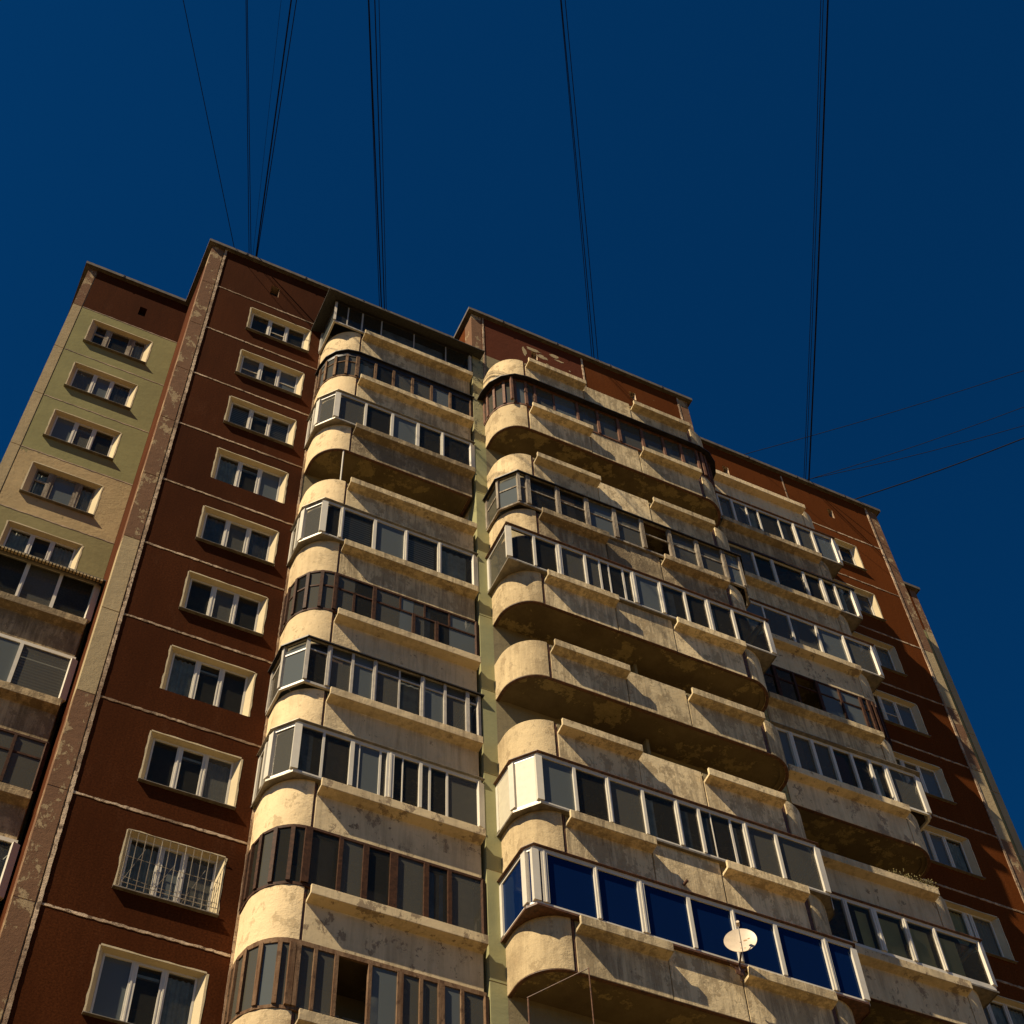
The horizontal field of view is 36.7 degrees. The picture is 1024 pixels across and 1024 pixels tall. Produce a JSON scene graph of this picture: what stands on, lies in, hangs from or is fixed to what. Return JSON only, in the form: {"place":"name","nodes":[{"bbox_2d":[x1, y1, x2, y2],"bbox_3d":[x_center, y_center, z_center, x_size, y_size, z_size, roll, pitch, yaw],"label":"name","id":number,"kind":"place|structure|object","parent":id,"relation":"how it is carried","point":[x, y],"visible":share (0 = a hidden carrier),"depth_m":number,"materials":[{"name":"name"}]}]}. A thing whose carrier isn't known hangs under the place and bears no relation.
{"place":"outdoors","nodes":[
{"label":"outdoors","id":0,"kind":"place"},
{"bbox_2d":[0,0,1023,848],"label":"sky","id":1,"kind":"structure","parent":0,"point":[697,124],"materials":[{"name":"blue"}]},
{"label":"ground","id":2,"kind":"structure","parent":0,"visible":0},
{"bbox_2d":[0,238,1023,1023],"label":"apartment building","id":3,"kind":"structure","parent":2,"relation":"on","point":[364,662],"depth_m":36.38,"materials":[{"name":"brown paint"}]},
{"bbox_2d":[0,520,83,569],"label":"window","id":4,"kind":"structure","parent":3,"relation":"in","point":[23,538],"depth_m":39.02,"materials":[{"name":"white plastic"}]},
{"bbox_2d":[19,461,103,516],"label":"window","id":5,"kind":"structure","parent":3,"relation":"in","point":[42,482],"depth_m":41.07,"materials":[{"name":"grey wood"}]},
{"bbox_2d":[42,409,121,460],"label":"window","id":6,"kind":"structure","parent":3,"relation":"in","point":[65,428],"depth_m":43.61,"materials":[{"name":"white plastic"}]},
{"bbox_2d":[64,362,137,409],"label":"window","id":7,"kind":"structure","parent":3,"relation":"in","point":[86,380],"depth_m":45.81,"materials":[{"name":"white plastic"}]},
{"bbox_2d":[83,319,152,364],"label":"window","id":8,"kind":"structure","parent":3,"relation":"in","point":[99,334],"depth_m":48.31,"materials":[{"name":"grey wood"}]},
{"bbox_2d":[82,943,208,1023],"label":"window","id":9,"kind":"structure","parent":3,"relation":"in","point":[125,987],"depth_m":27.23,"materials":[{"name":"white plastic"}]},
{"bbox_2d":[112,829,227,917],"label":"window","id":10,"kind":"structure","parent":3,"relation":"in","point":[170,872],"depth_m":29.34,"materials":[{"name":"white plastic"}]},
{"bbox_2d":[137,730,242,809],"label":"window","id":11,"kind":"structure","parent":3,"relation":"in","point":[173,764],"depth_m":32.06,"materials":[{"name":"white plastic"}]},
{"bbox_2d":[160,645,256,716],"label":"window","id":12,"kind":"structure","parent":3,"relation":"in","point":[227,686],"depth_m":34.36,"materials":[{"name":"white plastic"}]},
{"bbox_2d":[183,0,234,247],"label":"overhead cable","id":13,"kind":"object","parent":3,"relation":"attached to","point":[208,122],"visible":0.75,"depth_m":48.21,"materials":[{"name":"black rubber"}]},
{"bbox_2d":[178,571,267,636],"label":"window","id":14,"kind":"structure","parent":3,"relation":"in","point":[206,597],"depth_m":36.89,"materials":[{"name":"white plastic"}]},
{"bbox_2d":[195,505,278,566],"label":"window","id":15,"kind":"structure","parent":3,"relation":"in","point":[222,530],"depth_m":38.88,"materials":[{"name":"white plastic"}]},
{"bbox_2d":[246,11,248,234],"bbox_3d":[-5.854,-36.239,31.935,0.024,0.632,69.219,3,-56,-4],"label":"overhead cable","id":16,"kind":"object","parent":3,"relation":"attached to","point":[247,122],"visible":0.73,"depth_m":48.25,"materials":[{"name":"black rubber"}]},
{"bbox_2d":[247,0,250,240],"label":"overhead cable","id":17,"kind":"object","parent":3,"relation":"attached to","point":[249,126],"visible":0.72,"depth_m":48.36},
{"bbox_2d":[211,447,288,502],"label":"window","id":18,"kind":"structure","parent":3,"relation":"in","point":[247,474],"depth_m":41.22,"materials":[{"name":"white plastic"}]},
{"bbox_2d":[223,396,296,447],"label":"window","id":19,"kind":"structure","parent":3,"relation":"in","point":[240,414],"depth_m":43.56,"materials":[{"name":"white plastic"}]},
{"bbox_2d":[253,4,280,250],"bbox_3d":[-2.061,-35.914,32.308,0.011,0.626,69.391,8,-57,-8],"label":"overhead cable","id":20,"kind":"object","parent":3,"relation":"attached to","point":[267,124],"visible":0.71,"depth_m":48.33,"materials":[{"name":"black rubber"}]},
{"bbox_2d":[235,349,304,398],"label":"window","id":21,"kind":"structure","parent":3,"relation":"in","point":[253,367],"depth_m":45.97,"materials":[{"name":"white plastic"}]},
{"bbox_2d":[255,0,291,256],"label":"overhead cable","id":22,"kind":"object","parent":3,"relation":"attached to","point":[273,126],"visible":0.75,"depth_m":48.34,"materials":[{"name":"black rubber"}]},
{"bbox_2d":[257,0,296,255],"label":"overhead cable","id":23,"kind":"object","parent":3,"relation":"attached to","point":[277,125],"visible":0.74,"depth_m":48.30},
{"bbox_2d":[245,307,310,352],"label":"window","id":24,"kind":"structure","parent":3,"relation":"in","point":[292,335],"depth_m":48.42,"materials":[{"name":"white plastic"}]},
{"bbox_2d":[368,7,379,306],"bbox_3d":[-3.955,-35.527,32.490,0.024,0.631,71.119,0,-56,-2],"label":"overhead cable","id":25,"kind":"object","parent":3,"relation":"attached to","point":[374,162],"visible":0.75,"depth_m":49.18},
{"bbox_2d":[368,0,381,307],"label":"overhead cable","id":26,"kind":"object","parent":3,"relation":"attached to","point":[375,153],"visible":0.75,"depth_m":48.95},
{"bbox_2d":[374,0,384,308],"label":"overhead cable","id":27,"kind":"object","parent":3,"relation":"attached to","point":[379,150],"visible":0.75,"depth_m":48.88,"materials":[{"name":"black rubber"}]},
{"bbox_2d":[379,9,386,309],"bbox_3d":[-3.407,-35.493,32.535,0.021,0.630,71.210,0,-56,-2],"label":"overhead cable","id":28,"kind":"object","parent":3,"relation":"on","point":[382,150],"visible":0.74,"depth_m":48.89,"materials":[{"name":"black rubber"}]},
{"bbox_2d":[560,0,591,355],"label":"overhead cable","id":29,"kind":"object","parent":3,"relation":"on","point":[576,175],"visible":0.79,"depth_m":49.26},
{"bbox_2d":[561,0,593,355],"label":"overhead cable","id":30,"kind":"object","parent":3,"relation":"on","point":[577,174],"visible":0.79,"depth_m":49.30,"materials":[{"name":"black rubber"}]},
{"bbox_2d":[565,0,597,356],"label":"overhead cable","id":31,"kind":"object","parent":3,"relation":"on","point":[581,174],"visible":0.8,"depth_m":49.31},
{"bbox_2d":[724,920,756,981],"bbox_3d":[4.466,8.502,30.057,0.542,1.047,0.664,21,-60,-15],"label":"satellite dish","id":32,"kind":"object","parent":3,"relation":"attached to","point":[740,940],"visible":1,"depth_m":30.16,"materials":[{"name":"beige paint"}]},
{"bbox_2d":[804,0,820,470],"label":"overhead cable","id":33,"kind":"object","parent":3,"relation":"on","point":[813,227],"visible":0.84,"depth_m":50.73,"materials":[{"name":"black rubber"}]},
{"bbox_2d":[805,0,823,478],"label":"overhead cable","id":34,"kind":"object","parent":3,"relation":"on","point":[815,233],"visible":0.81,"depth_m":50.82,"materials":[{"name":"black rubber"}]},
{"bbox_2d":[808,0,828,480],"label":"overhead cable","id":35,"kind":"object","parent":3,"relation":"on","point":[819,233],"visible":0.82,"depth_m":50.77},
{"bbox_2d":[834,538,866,571],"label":"window","id":36,"kind":"structure","parent":3,"relation":"in","point":[849,555],"depth_m":53.87,"materials":[{"name":"beige concrete"}]},
{"bbox_2d":[833,579,885,621],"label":"window","id":37,"kind":"structure","parent":3,"relation":"in","point":[867,603],"depth_m":51.49,"materials":[{"name":"white plastic"}]},
{"bbox_2d":[852,631,907,676],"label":"window","id":38,"kind":"structure","parent":3,"relation":"in","point":[886,654],"depth_m":49.04,"materials":[{"name":"white plastic"}]},
{"bbox_2d":[744,370,1023,454],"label":"overhead cable","id":39,"kind":"object","parent":3,"relation":"attached to","point":[884,414],"visible":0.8,"depth_m":54.82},
{"bbox_2d":[873,690,930,737],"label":"window","id":40,"kind":"structure","parent":3,"relation":"in","point":[895,711],"depth_m":46.54,"materials":[{"name":"white plastic"}]},
{"bbox_2d":[888,868,935,886],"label":"weeds","id":41,"kind":"object","parent":3,"relation":"on","point":[913,878],"visible":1,"depth_m":37.29,"materials":[{"name":"green plant"}]},
{"bbox_2d":[807,425,1023,479],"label":"overhead cable","id":42,"kind":"object","parent":3,"relation":"on","point":[918,454],"visible":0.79,"depth_m":55.80,"materials":[{"name":"black rubber"}]},
{"bbox_2d":[811,407,1023,478],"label":"overhead cable","id":43,"kind":"object","parent":3,"relation":"on","point":[919,444],"visible":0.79,"depth_m":55.57,"materials":[{"name":"black rubber"}]},
{"bbox_2d":[893,751,956,804],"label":"window","id":44,"kind":"structure","parent":3,"relation":"in","point":[933,783],"depth_m":44.31,"materials":[{"name":"white plastic"}]},
{"bbox_2d":[855,438,1023,499],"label":"overhead cable","id":45,"kind":"object","parent":3,"relation":"attached to","point":[939,470],"visible":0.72,"depth_m":56.27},
{"bbox_2d":[921,825,985,879],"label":"window","id":46,"kind":"structure","parent":3,"relation":"in","point":[946,849],"depth_m":41.85,"materials":[{"name":"white plastic"}]},
{"bbox_2d":[944,899,1017,963],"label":"window","id":47,"kind":"structure","parent":3,"relation":"in","point":[969,921],"depth_m":39.65,"materials":[{"name":"white plastic"}]},
{"bbox_2d":[984,995,1023,1023],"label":"window","id":48,"kind":"structure","parent":3,"relation":"in","point":[1001,1010],"depth_m":37.49,"materials":[{"name":"white plastic"}]}
]}

